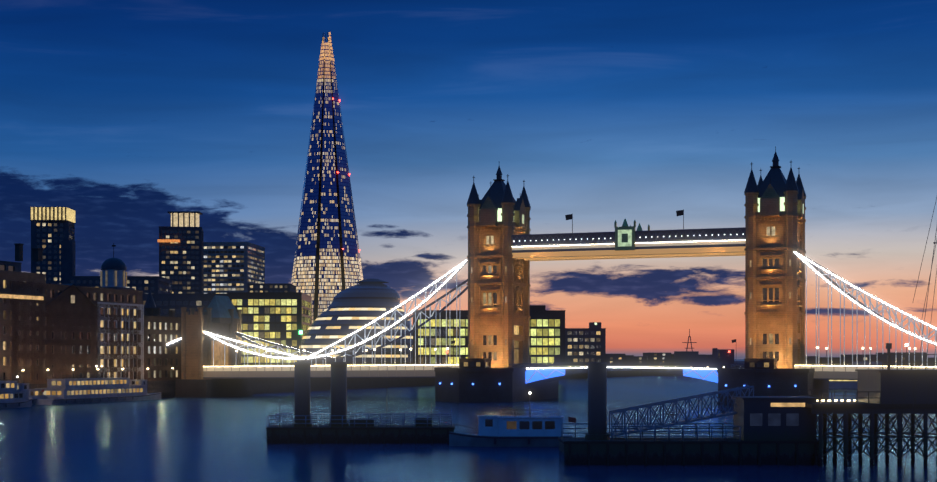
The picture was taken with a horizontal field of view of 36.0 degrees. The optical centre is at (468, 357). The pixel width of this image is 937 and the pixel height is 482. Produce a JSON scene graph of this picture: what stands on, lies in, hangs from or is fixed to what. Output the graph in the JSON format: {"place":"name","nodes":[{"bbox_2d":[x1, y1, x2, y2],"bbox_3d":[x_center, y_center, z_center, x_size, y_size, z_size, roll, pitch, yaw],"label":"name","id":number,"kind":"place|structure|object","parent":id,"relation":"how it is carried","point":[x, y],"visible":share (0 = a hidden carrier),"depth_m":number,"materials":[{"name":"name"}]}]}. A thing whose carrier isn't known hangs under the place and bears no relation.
{"place":"outdoors","nodes":[
{"label":"outdoors","id":0,"kind":"place"},
{"bbox_2d":[29,361,743,397],"bbox_3d":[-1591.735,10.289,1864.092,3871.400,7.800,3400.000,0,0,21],"label":"bank","id":1,"kind":"structure","parent":0,"point":[268,385],"depth_m":491.43,"materials":[{"name":"stone"}]},
{"bbox_2d":[0,243,180,383],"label":"warehouse buildings","id":2,"kind":"structure","parent":1,"relation":"on","point":[62,331],"depth_m":373.63,"materials":[{"name":"brown brick"}]},
{"bbox_2d":[291,32,362,322],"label":"skyscraper","id":3,"kind":"structure","parent":1,"relation":"on","point":[327,268],"depth_m":1344.01,"materials":[{"name":"blue glass"}]},
{"bbox_2d":[299,279,412,365],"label":"city hall","id":4,"kind":"structure","parent":1,"relation":"on","point":[351,310],"depth_m":624.68,"materials":[{"name":"grey glass"}]},
{"bbox_2d":[30,207,936,367],"bbox_3d":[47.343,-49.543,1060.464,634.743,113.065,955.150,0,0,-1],"label":"city","id":5,"kind":"object","parent":1,"relation":"on","point":[195,271],"visible":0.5,"depth_m":795.21,"materials":[{"name":"black glass"}]},
{"bbox_2d":[613,329,907,388],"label":"distant ships","id":6,"kind":"object","parent":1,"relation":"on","point":[686,356],"visible":0.27,"depth_m":894.03,"materials":[{"name":"metal"}]},
{"bbox_2d":[0,359,936,481],"bbox_3d":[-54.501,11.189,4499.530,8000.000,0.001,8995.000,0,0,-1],"label":"water","id":7,"kind":"structure","parent":0,"point":[190,439],"depth_m":179.06,"materials":[{"name":"blue liquid"}]},
{"bbox_2d":[0,366,167,408],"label":"river boats","id":8,"kind":"object","parent":7,"relation":"on","point":[69,390],"visible":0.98,"depth_m":348.07,"materials":[{"name":"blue metal"}]},
{"bbox_2d":[175,295,252,397],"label":"abutment","id":9,"kind":"object","parent":7,"relation":"in","point":[221,315],"visible":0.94,"depth_m":407.98,"materials":[{"name":"stone"}]},
{"bbox_2d":[434,367,558,402],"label":"pier","id":10,"kind":"structure","parent":7,"relation":"in","point":[465,385],"depth_m":360.92,"materials":[{"name":"stone"}]},
{"bbox_2d":[449,392,575,446],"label":"houseboat","id":11,"kind":"object","parent":7,"relation":"on","point":[517,431],"visible":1,"depth_m":180.54,"materials":[{"name":"white metal"}]},
{"bbox_2d":[266,331,936,465],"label":"piers","id":12,"kind":"structure","parent":7,"relation":"in","point":[775,430],"depth_m":150.41,"materials":[{"name":"metal"}]},
{"bbox_2d":[717,367,828,404],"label":"pier","id":13,"kind":"structure","parent":7,"relation":"in","point":[778,382],"depth_m":334.13,"materials":[{"name":"stone"}]},
{"bbox_2d":[446,339,788,368],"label":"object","id":14,"kind":"object","parent":13,"relation":"on","point":[760,363],"visible":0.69,"depth_m":346.08,"materials":[{"name":"brown stone"}]},
{"bbox_2d":[0,0,936,358],"label":"sky","id":15,"kind":"structure","parent":0,"point":[122,115],"materials":[{"name":"blue"}]},
{"bbox_2d":[203,347,936,383],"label":"bridge decks","id":16,"kind":"object","parent":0,"point":[821,372],"visible":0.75,"depth_m":375.25,"materials":[{"name":"metal"}]},
{"bbox_2d":[467,166,530,367],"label":"tower","id":17,"kind":"structure","parent":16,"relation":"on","point":[498,283],"depth_m":377.34,"materials":[{"name":"stone"}]},
{"bbox_2d":[511,209,745,260],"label":"walkways","id":18,"kind":"structure","parent":17,"relation":"attached to","point":[625,241],"depth_m":363.91,"materials":[{"name":"white metal"}]},
{"bbox_2d":[166,251,936,365],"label":"chains","id":19,"kind":"object","parent":16,"relation":"attached to","point":[812,263],"visible":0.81,"depth_m":382.16,"materials":[{"name":"white metal"}]},
{"bbox_2d":[744,146,805,368],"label":"tower","id":20,"kind":"structure","parent":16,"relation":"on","point":[774,277],"depth_m":350.65,"materials":[{"name":"stone"}]},
{"bbox_2d":[903,198,936,480],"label":"ship mast","id":21,"kind":"object","parent":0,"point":[924,321],"visible":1,"depth_m":101.94,"materials":[{"name":"metal"}]}
]}

